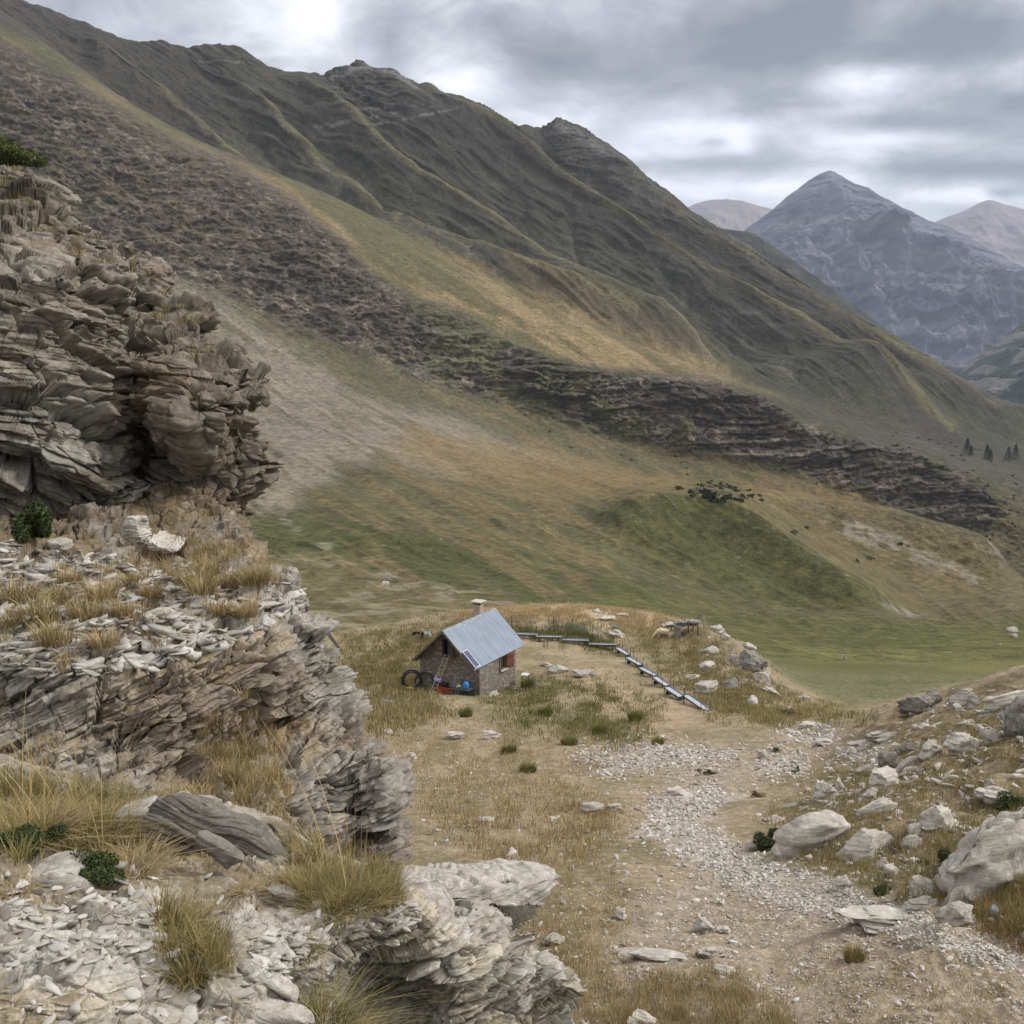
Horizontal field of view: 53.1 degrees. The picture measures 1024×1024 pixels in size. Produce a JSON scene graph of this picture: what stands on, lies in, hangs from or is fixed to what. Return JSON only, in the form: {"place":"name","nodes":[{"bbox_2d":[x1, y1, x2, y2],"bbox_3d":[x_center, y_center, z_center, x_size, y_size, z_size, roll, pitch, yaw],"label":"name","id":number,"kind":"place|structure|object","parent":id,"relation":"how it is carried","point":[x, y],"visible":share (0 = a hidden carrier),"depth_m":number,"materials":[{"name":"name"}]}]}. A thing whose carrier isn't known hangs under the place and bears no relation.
{"place":"outdoors","nodes":[
{"label":"outdoors","id":0,"kind":"place"},
{"bbox_2d":[0,166,248,370],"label":"grass","id":1,"kind":"structure","parent":0,"point":[131,270],"depth_m":16.43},
{"bbox_2d":[0,165,284,520],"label":"cliff","id":2,"kind":"structure","parent":0,"point":[107,383],"depth_m":14.46,"materials":[{"name":"stone"}]},
{"bbox_2d":[0,133,47,168],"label":"juniper shrub","id":3,"kind":"object","parent":2,"relation":"on","point":[12,153],"visible":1,"depth_m":16.87,"materials":[{"name":"green plant"}]},
{"bbox_2d":[0,471,416,870],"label":"rock face","id":4,"kind":"object","parent":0,"point":[294,674],"visible":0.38,"depth_m":9.43},
{"bbox_2d":[9,498,54,541],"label":"juniper shrub","id":5,"kind":"object","parent":4,"relation":"on","point":[26,526],"visible":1,"depth_m":11.56,"materials":[{"name":"green plant"}]},
{"bbox_2d":[46,537,73,549],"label":"rock slab","id":6,"kind":"object","parent":4,"relation":"on","point":[59,543],"visible":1,"depth_m":11.41,"materials":[{"name":"stone"}]},
{"bbox_2d":[121,515,151,545],"bbox_3d":[-4.533,0.217,12.361,0.305,0.366,0.341,0,9,0],"label":"upright stone","id":7,"kind":"object","parent":4,"relation":"on","point":[137,530],"visible":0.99,"depth_m":12.25,"materials":[{"name":"stone"}]},
{"bbox_2d":[0,539,306,678],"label":"slate chips","id":8,"kind":"object","parent":4,"relation":"on","point":[151,662],"visible":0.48,"depth_m":9.31,"materials":[{"name":"stone"}]},
{"bbox_2d":[144,531,186,552],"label":"rock slab","id":9,"kind":"object","parent":4,"relation":"on","point":[157,542],"visible":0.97,"depth_m":12.20,"materials":[{"name":"stone"}]},
{"bbox_2d":[0,524,371,861],"bbox_3d":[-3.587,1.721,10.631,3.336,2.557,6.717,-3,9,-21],"label":"grass","id":10,"kind":"structure","parent":4,"relation":"on","point":[267,775],"depth_m":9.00,"materials":[{"name":"plant"}]},
{"bbox_2d":[0,748,425,991],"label":"grass","id":11,"kind":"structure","parent":0,"point":[214,944],"depth_m":3.11,"materials":[{"name":"plant"}]},
{"bbox_2d":[0,754,585,1023],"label":"rock ledge","id":12,"kind":"object","parent":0,"point":[495,967],"visible":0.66,"depth_m":3.08,"materials":[{"name":"stone"}]},
{"bbox_2d":[0,865,60,901],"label":"grass tuft","id":13,"kind":"object","parent":12,"relation":"on","point":[29,887],"visible":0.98,"depth_m":2.73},
{"bbox_2d":[0,822,69,858],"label":"juniper shrub","id":14,"kind":"object","parent":12,"relation":"on","point":[19,832],"visible":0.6,"depth_m":3.00,"materials":[{"name":"green plant"}]},
{"bbox_2d":[30,849,98,895],"bbox_3d":[-1.266,1.028,2.871,0.236,0.095,0.185,0,9,0],"label":"wedge stone","id":15,"kind":"object","parent":12,"relation":"on","point":[61,868],"visible":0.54,"depth_m":2.83,"materials":[{"name":"stone"}]},
{"bbox_2d":[0,774,146,864],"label":"grass tuft","id":16,"kind":"object","parent":12,"relation":"on","point":[69,814],"visible":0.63,"depth_m":3.19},
{"bbox_2d":[69,848,127,887],"bbox_3d":[-1.179,0.996,2.885,0.155,0.064,0.207,-5,10,-30],"label":"juniper shrub","id":17,"kind":"object","parent":12,"relation":"on","point":[98,864],"visible":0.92,"depth_m":2.87,"materials":[{"name":"green plant"}]},
{"bbox_2d":[25,782,205,873],"bbox_3d":[-1.364,0.995,3.207,0.869,0.085,0.812,0,9,0],"label":"grass tuft","id":18,"kind":"object","parent":12,"relation":"on","point":[114,813],"visible":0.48,"depth_m":3.27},
{"bbox_2d":[113,795,157,825],"bbox_3d":[-1.236,0.993,3.420,0.155,0.044,0.166,0,9,0],"label":"rock slab","id":19,"kind":"object","parent":12,"relation":"on","point":[150,800],"visible":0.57,"depth_m":3.39,"materials":[{"name":"stone"}]},
{"bbox_2d":[61,818,245,900],"bbox_3d":[-1.093,1.024,2.995,0.602,0.068,0.606,-6,10,-33],"label":"grass tuft","id":20,"kind":"object","parent":12,"relation":"on","point":[143,861],"visible":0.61,"depth_m":3.05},
{"bbox_2d":[143,889,252,947],"bbox_3d":[-0.913,1.082,2.694,0.368,0.052,0.410,3,9,18],"label":"grass tuft","id":21,"kind":"object","parent":12,"relation":"on","point":[203,920],"visible":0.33,"depth_m":2.73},
{"bbox_2d":[0,670,411,892],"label":"grass stalks","id":22,"kind":"object","parent":12,"relation":"on","point":[116,787],"depth_m":3.32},
{"bbox_2d":[139,915,276,1012],"bbox_3d":[-0.848,1.125,2.565,0.495,0.065,0.467,0,9,0],"label":"grass tuft","id":23,"kind":"object","parent":12,"relation":"on","point":[194,981],"visible":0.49,"depth_m":2.52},
{"bbox_2d":[140,792,286,859],"bbox_3d":[-0.974,1.060,3.401,0.463,0.303,0.207,-1,9,-8],"label":"split slab","id":24,"kind":"object","parent":12,"relation":"on","point":[223,818],"depth_m":3.32,"materials":[{"name":"grey stone"}]},
{"bbox_2d":[0,785,428,1023],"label":"slate chips","id":25,"kind":"object","parent":12,"relation":"on","point":[15,938],"visible":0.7,"depth_m":2.62,"materials":[{"name":"stone"}]},
{"bbox_2d":[196,830,243,868],"bbox_3d":[-0.891,1.032,3.139,0.150,0.107,0.067,1,9,7],"label":"rock slab","id":26,"kind":"object","parent":12,"relation":"on","point":[228,855],"visible":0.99,"depth_m":3.12,"materials":[{"name":"grey stone"}]},
{"bbox_2d":[216,874,276,907],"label":"grass tuft","id":27,"kind":"object","parent":12,"relation":"on","point":[238,887],"visible":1,"depth_m":3.06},
{"bbox_2d":[196,978,314,1023],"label":"rock slab","id":28,"kind":"object","parent":12,"relation":"on","point":[274,1011],"visible":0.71,"depth_m":2.49,"materials":[{"name":"stone"}]},
{"bbox_2d":[237,955,289,1001],"bbox_3d":[-0.629,1.192,2.607,0.144,0.088,0.132,0,9,0],"label":"long stone","id":29,"kind":"object","parent":12,"relation":"on","point":[255,965],"visible":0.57,"depth_m":2.59,"materials":[{"name":"stone"}]},
{"bbox_2d":[264,973,298,1002],"bbox_3d":[-0.573,1.193,2.574,0.098,0.042,0.066,3,9,19],"label":"long stone","id":30,"kind":"object","parent":29,"relation":"on","point":[280,984],"visible":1,"depth_m":2.56,"materials":[{"name":"stone"}]},
{"bbox_2d":[267,884,305,907],"bbox_3d":[-0.677,1.166,3.087,0.116,0.073,0.070,0,9,0],"label":"wedge stone","id":31,"kind":"object","parent":12,"relation":"on","point":[275,892],"visible":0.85,"depth_m":3.06,"materials":[{"name":"grey stone"}]},
{"bbox_2d":[233,842,373,915],"bbox_3d":[-0.624,1.146,3.203,0.514,0.063,0.499,6,10,35],"label":"grass tuft","id":32,"kind":"object","parent":12,"relation":"on","point":[290,880],"visible":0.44,"depth_m":3.23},
{"bbox_2d":[290,926,336,974],"bbox_3d":[-0.564,1.187,2.788,0.182,0.035,0.277,0,9,0],"label":"grass tuft","id":33,"kind":"object","parent":12,"relation":"on","point":[312,950],"visible":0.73,"depth_m":2.79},
{"bbox_2d":[257,849,433,942],"bbox_3d":[-0.518,1.154,3.080,0.630,0.070,0.671,0,9,0],"label":"grass tuft","id":34,"kind":"object","parent":12,"relation":"on","point":[381,898],"visible":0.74,"depth_m":3.11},
{"bbox_2d":[298,935,463,1023],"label":"grass tuft","id":35,"kind":"object","parent":12,"relation":"on","point":[323,1009],"visible":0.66,"depth_m":2.69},
{"bbox_2d":[364,975,412,1006],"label":"grass tuft","id":36,"kind":"object","parent":12,"relation":"on","point":[389,991],"visible":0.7,"depth_m":3.38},
{"bbox_2d":[406,957,440,980],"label":"rock slab","id":37,"kind":"object","parent":12,"relation":"on","point":[426,966],"visible":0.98,"depth_m":3.17,"materials":[{"name":"stone"}]},
{"bbox_2d":[410,880,455,931],"bbox_3d":[-0.316,1.286,3.320,0.272,0.057,0.338,0,9,0],"label":"rock slab","id":38,"kind":"object","parent":12,"relation":"on","point":[438,893],"visible":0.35,"depth_m":3.36,"materials":[{"name":"stone"}]},
{"bbox_2d":[397,858,558,928],"bbox_3d":[-0.191,1.544,3.984,0.708,0.426,0.535,-7,11,-40],"label":"pointed slab","id":39,"kind":"object","parent":12,"relation":"on","point":[518,892],"depth_m":3.91,"materials":[{"name":"stone"}]},
{"bbox_2d":[329,608,472,690],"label":"grass","id":40,"kind":"structure","parent":0,"point":[397,657],"depth_m":83.22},
{"bbox_2d":[0,0,1023,662],"bbox_3d":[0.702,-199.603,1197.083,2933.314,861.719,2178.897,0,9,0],"label":"hillside","id":41,"kind":"structure","parent":0,"point":[352,250],"depth_m":626.52,"materials":[{"name":"plant"}]},
{"bbox_2d":[266,492,1011,658],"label":"rubble","id":42,"kind":"object","parent":41,"relation":"on","point":[687,574],"visible":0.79,"depth_m":197.16,"materials":[{"name":"grey stone"}]},
{"bbox_2d":[444,348,1020,562],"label":"bushes","id":43,"kind":"object","parent":41,"relation":"on","point":[709,495],"visible":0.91,"depth_m":598.09,"materials":[{"name":"green plant"}]},
{"bbox_2d":[24,0,1023,221],"label":"sky","id":44,"kind":"structure","parent":0,"point":[918,104],"materials":[{"name":"grey"}]},
{"bbox_2d":[445,818,636,1023],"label":"grass","id":45,"kind":"structure","parent":0,"point":[569,961],"depth_m":16.54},
{"bbox_2d":[324,604,1023,1023],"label":"ground","id":46,"kind":"structure","parent":0,"point":[882,688],"depth_m":28.68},
{"bbox_2d":[336,648,459,741],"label":"grass","id":47,"kind":"structure","parent":46,"relation":"on","point":[390,710],"depth_m":60.56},
{"bbox_2d":[401,669,422,689],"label":"pipe coil","id":48,"kind":"object","parent":46,"relation":"on","point":[407,672],"visible":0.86,"depth_m":68.19,"materials":[{"name":"black plastic"}]},
{"bbox_2d":[459,679,476,696],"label":"leaning sheet","id":49,"kind":"object","parent":46,"relation":"on","point":[473,684],"visible":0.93,"depth_m":66.35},
{"bbox_2d":[411,599,524,694],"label":"stone hut","id":50,"kind":"object","parent":46,"relation":"on","point":[480,646],"visible":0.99,"depth_m":68.22,"materials":[{"name":"stone"}]},
{"bbox_2d":[499,652,513,671],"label":"window","id":51,"kind":"structure","parent":50,"relation":"in","point":[510,657],"depth_m":69.66,"materials":[{"name":"brown wood"}]},
{"bbox_2d":[365,706,688,870],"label":"grass","id":52,"kind":"structure","parent":46,"relation":"on","point":[504,846],"depth_m":31.32,"materials":[{"name":"plant"}]},
{"bbox_2d":[503,616,602,638],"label":"wire fence","id":53,"kind":"object","parent":46,"relation":"on","point":[555,625],"visible":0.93,"depth_m":88.30,"materials":[{"name":"metal"}]},
{"bbox_2d":[541,932,565,945],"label":"boulder","id":54,"kind":"object","parent":46,"relation":"on","point":[555,936],"visible":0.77,"depth_m":15.90,"materials":[{"name":"stone"}]},
{"bbox_2d":[507,613,627,654],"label":"grass","id":55,"kind":"structure","parent":46,"relation":"on","point":[572,634],"depth_m":87.20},
{"bbox_2d":[470,665,670,751],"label":"grass","id":56,"kind":"structure","parent":46,"relation":"on","point":[600,692],"depth_m":59.10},
{"bbox_2d":[559,733,581,745],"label":"grass tuft","id":57,"kind":"object","parent":46,"relation":"on","point":[567,740],"visible":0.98,"depth_m":48.00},
{"bbox_2d":[446,601,710,646],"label":"grass","id":58,"kind":"structure","parent":46,"relation":"on","point":[532,613],"depth_m":92.35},
{"bbox_2d":[571,669,594,677],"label":"boulder","id":59,"kind":"object","parent":46,"relation":"on","point":[585,673],"visible":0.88,"depth_m":71.92,"materials":[{"name":"stone"}]},
{"bbox_2d":[580,802,603,812],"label":"stone","id":60,"kind":"object","parent":46,"relation":"on","point":[592,806],"visible":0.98,"depth_m":29.77,"materials":[{"name":"stone"}]},
{"bbox_2d":[627,1009,658,1023],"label":"boulder","id":61,"kind":"object","parent":46,"relation":"on","point":[638,1014],"visible":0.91,"depth_m":12.87,"materials":[{"name":"stone"}]},
{"bbox_2d":[627,947,687,962],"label":"rock slab","id":62,"kind":"object","parent":46,"relation":"on","point":[655,954],"visible":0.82,"depth_m":14.90,"materials":[{"name":"stone"}]},
{"bbox_2d":[663,680,684,700],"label":"water trough","id":63,"kind":"object","parent":46,"relation":"on","point":[673,691],"visible":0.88,"depth_m":63.37,"materials":[{"name":"metal"}]},
{"bbox_2d":[665,786,693,797],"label":"rock slab","id":64,"kind":"object","parent":46,"relation":"on","point":[675,791],"visible":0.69,"depth_m":32.16,"materials":[{"name":"stone"}]},
{"bbox_2d":[661,619,700,638],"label":"stone shelter","id":65,"kind":"object","parent":46,"relation":"on","point":[677,625],"visible":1,"depth_m":87.46,"materials":[{"name":"grey stone"}]},
{"bbox_2d":[681,694,711,709],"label":"water trough","id":66,"kind":"object","parent":46,"relation":"on","point":[692,699],"visible":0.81,"depth_m":60.98,"materials":[{"name":"metal"}]},
{"bbox_2d":[377,626,1023,1023],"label":"gravel","id":67,"kind":"structure","parent":46,"relation":"on","point":[719,862],"depth_m":21.25,"materials":[{"name":"gravel"}]},
{"bbox_2d":[693,917,713,933],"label":"boulder","id":68,"kind":"object","parent":46,"relation":"on","point":[702,925],"visible":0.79,"depth_m":16.58,"materials":[{"name":"stone"}]},
{"bbox_2d":[693,680,718,693],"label":"boulder","id":69,"kind":"object","parent":46,"relation":"on","point":[708,686],"visible":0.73,"depth_m":65.03,"materials":[{"name":"stone"}]},
{"bbox_2d":[695,946,726,958],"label":"rock slab","id":70,"kind":"object","parent":46,"relation":"on","point":[709,952],"visible":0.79,"depth_m":15.10,"materials":[{"name":"stone"}]},
{"bbox_2d":[611,619,882,734],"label":"grass","id":71,"kind":"structure","parent":46,"relation":"on","point":[736,698],"depth_m":67.48,"materials":[{"name":"plant"}]},
{"bbox_2d":[736,649,768,672],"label":"layered rock","id":72,"kind":"object","parent":46,"relation":"on","point":[749,660],"visible":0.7,"depth_m":78.83,"materials":[{"name":"grey stone"}]},
{"bbox_2d":[753,669,770,686],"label":"layered rock","id":73,"kind":"object","parent":46,"relation":"on","point":[763,677],"visible":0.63,"depth_m":73.46,"materials":[{"name":"stone"}]},
{"bbox_2d":[753,827,777,851],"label":"juniper shrub","id":74,"kind":"object","parent":46,"relation":"on","point":[763,843],"visible":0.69,"depth_m":22.51,"materials":[{"name":"green plant"}]},
{"bbox_2d":[771,809,850,859],"bbox_3d":[6.203,6.949,21.512,1.634,1.443,1.080,0,9,0],"label":"boulder","id":75,"kind":"object","parent":46,"relation":"on","point":[806,832],"visible":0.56,"depth_m":21.06,"materials":[{"name":"stone"}]},
{"bbox_2d":[811,781,840,800],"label":"layered rock","id":76,"kind":"object","parent":46,"relation":"on","point":[823,789],"visible":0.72,"depth_m":28.21,"materials":[{"name":"stone"}]},
{"bbox_2d":[831,874,851,891],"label":"boulder","id":77,"kind":"object","parent":46,"relation":"on","point":[840,883],"visible":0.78,"depth_m":17.57,"materials":[{"name":"stone"}]},
{"bbox_2d":[838,936,870,963],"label":"grass tuft","id":78,"kind":"object","parent":46,"relation":"on","point":[856,954],"visible":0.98,"depth_m":14.16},
{"bbox_2d":[835,828,896,861],"bbox_3d":[7.096,6.670,20.272,1.376,0.809,0.718,-5,10,-29],"label":"rock slab","id":79,"kind":"object","parent":46,"relation":"on","point":[861,843],"visible":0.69,"depth_m":20.12,"materials":[{"name":"stone"}]},
{"bbox_2d":[831,905,907,934],"bbox_3d":[5.350,6.064,15.242,1.151,0.251,0.689,0,9,0],"label":"rock slab","id":80,"kind":"object","parent":46,"relation":"on","point":[871,919],"visible":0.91,"depth_m":15.15,"materials":[{"name":"stone"}]},
{"bbox_2d":[856,796,897,818],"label":"rock slab","id":81,"kind":"object","parent":46,"relation":"on","point":[877,804],"visible":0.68,"depth_m":22.41,"materials":[{"name":"stone"}]},
{"bbox_2d":[863,730,897,743],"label":"layered rock","id":82,"kind":"object","parent":46,"relation":"on","point":[879,736],"visible":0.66,"depth_m":36.43,"materials":[{"name":"stone"}]},
{"bbox_2d":[869,766,898,789],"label":"boulder","id":83,"kind":"object","parent":46,"relation":"on","point":[878,775],"visible":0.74,"depth_m":26.34,"materials":[{"name":"stone"}]},
{"bbox_2d":[752,682,1023,951],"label":"grass","id":84,"kind":"structure","parent":46,"relation":"on","point":[935,845],"depth_m":21.44,"materials":[{"name":"plant"}]},
{"bbox_2d":[979,690,1023,717],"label":"rock slab","id":85,"kind":"object","parent":84,"relation":"on","point":[1005,700],"visible":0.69,"depth_m":32.24,"materials":[{"name":"stone"}]},
{"bbox_2d":[878,750,897,768],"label":"rock slab","id":86,"kind":"object","parent":46,"relation":"on","point":[887,758],"visible":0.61,"depth_m":29.41,"materials":[{"name":"grey stone"}]},
{"bbox_2d":[896,756,921,771],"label":"boulder","id":87,"kind":"object","parent":46,"relation":"on","point":[908,761],"visible":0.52,"depth_m":28.26,"materials":[{"name":"stone"}]},
{"bbox_2d":[900,835,921,851],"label":"boulder","id":88,"kind":"object","parent":46,"relation":"on","point":[912,840],"visible":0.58,"depth_m":19.89,"materials":[{"name":"stone"}]},
{"bbox_2d":[897,695,934,716],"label":"layered rock","id":89,"kind":"object","parent":46,"relation":"on","point":[912,706],"visible":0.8,"depth_m":38.34,"materials":[{"name":"grey stone"}]},
{"bbox_2d":[901,895,936,912],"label":"rock slab","id":90,"kind":"object","parent":46,"relation":"on","point":[920,903],"visible":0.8,"depth_m":15.41,"materials":[{"name":"stone"}]},
{"bbox_2d":[906,875,937,897],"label":"boulder","id":91,"kind":"object","parent":46,"relation":"on","point":[918,880],"visible":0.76,"depth_m":15.82,"materials":[{"name":"stone"}]},
{"bbox_2d":[918,739,942,760],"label":"layered rock","id":92,"kind":"object","parent":46,"relation":"on","point":[930,748],"visible":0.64,"depth_m":28.16,"materials":[{"name":"stone"}]},
{"bbox_2d":[917,803,958,833],"bbox_3d":[8.541,6.215,20.382,0.876,0.839,0.629,-2,9,-11],"label":"boulder","id":93,"kind":"object","parent":46,"relation":"on","point":[933,817],"visible":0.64,"depth_m":20.25,"materials":[{"name":"stone"}]},
{"bbox_2d":[934,900,977,926],"bbox_3d":[6.381,5.853,14.696,0.681,0.536,0.402,-1,9,-6],"label":"rock slab","id":94,"kind":"object","parent":46,"relation":"on","point":[956,912],"visible":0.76,"depth_m":14.58,"materials":[{"name":"stone"}]},
{"bbox_2d":[943,732,979,755],"bbox_3d":[12.222,6.420,27.814,1.119,0.905,0.728,-1,9,-6],"label":"layered rock","id":95,"kind":"object","parent":46,"relation":"on","point":[957,741],"visible":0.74,"depth_m":27.61,"materials":[{"name":"stone"}]},
{"bbox_2d":[947,688,975,709],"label":"rock slab","id":96,"kind":"object","parent":46,"relation":"on","point":[960,696],"visible":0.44,"depth_m":35.81,"materials":[{"name":"stone"}]},
{"bbox_2d":[936,809,1023,906],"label":"boulder","id":97,"kind":"object","parent":46,"relation":"on","point":[986,855],"visible":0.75,"depth_m":15.48,"materials":[{"name":"stone"}]},
{"bbox_2d":[980,727,999,745],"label":"rock slab","id":98,"kind":"object","parent":46,"relation":"on","point":[991,734],"visible":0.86,"depth_m":27.54,"materials":[{"name":"stone"}]},
{"bbox_2d":[974,785,1009,806],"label":"boulder","id":99,"kind":"object","parent":46,"relation":"on","point":[987,794],"visible":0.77,"depth_m":21.54,"materials":[{"name":"stone"}]},
{"bbox_2d":[995,791,1023,810],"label":"juniper shrub","id":100,"kind":"object","parent":46,"relation":"on","point":[1008,801],"visible":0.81,"depth_m":21.04,"materials":[{"name":"green plant"}]},
{"bbox_2d":[999,695,1023,737],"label":"layered rock","id":101,"kind":"object","parent":46,"relation":"on","point":[1012,716],"visible":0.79,"depth_m":27.17,"materials":[{"name":"grey stone"}]},
{"bbox_2d":[588,956,818,1023],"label":"grass","id":102,"kind":"structure","parent":0,"point":[626,1008],"depth_m":13.32,"materials":[{"name":"plant"}]},
{"bbox_2d":[688,199,771,230],"bbox_3d":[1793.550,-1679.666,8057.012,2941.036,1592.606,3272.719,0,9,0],"label":"mountain","id":103,"kind":"structure","parent":0,"point":[737,215],"depth_m":8014.80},
{"bbox_2d":[723,229,984,391],"bbox_3d":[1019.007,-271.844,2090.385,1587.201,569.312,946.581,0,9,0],"label":"hill","id":104,"kind":"structure","parent":0,"point":[771,253],"depth_m":1937.42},
{"bbox_2d":[744,171,1023,375],"bbox_3d":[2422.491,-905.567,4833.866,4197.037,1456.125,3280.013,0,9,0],"label":"mountain","id":105,"kind":"structure","parent":0,"point":[948,298],"depth_m":4379.02,"materials":[{"name":"stone"}]},
{"bbox_2d":[774,940,1023,1023],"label":"grass","id":106,"kind":"structure","parent":0,"point":[898,1004],"depth_m":12.83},
{"bbox_2d":[931,878,1023,963],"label":"grass","id":107,"kind":"structure","parent":0,"point":[1019,945],"depth_m":14.44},
{"bbox_2d":[935,200,1023,266],"bbox_3d":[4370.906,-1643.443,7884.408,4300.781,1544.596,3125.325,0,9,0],"label":"mountain","id":108,"kind":"structure","parent":0,"point":[995,226],"depth_m":7703.75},
{"bbox_2d":[958,321,1023,404],"bbox_3d":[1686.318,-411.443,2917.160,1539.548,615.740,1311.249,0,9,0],"label":"hill","id":109,"kind":"structure","parent":0,"point":[997,369],"depth_m":2682.85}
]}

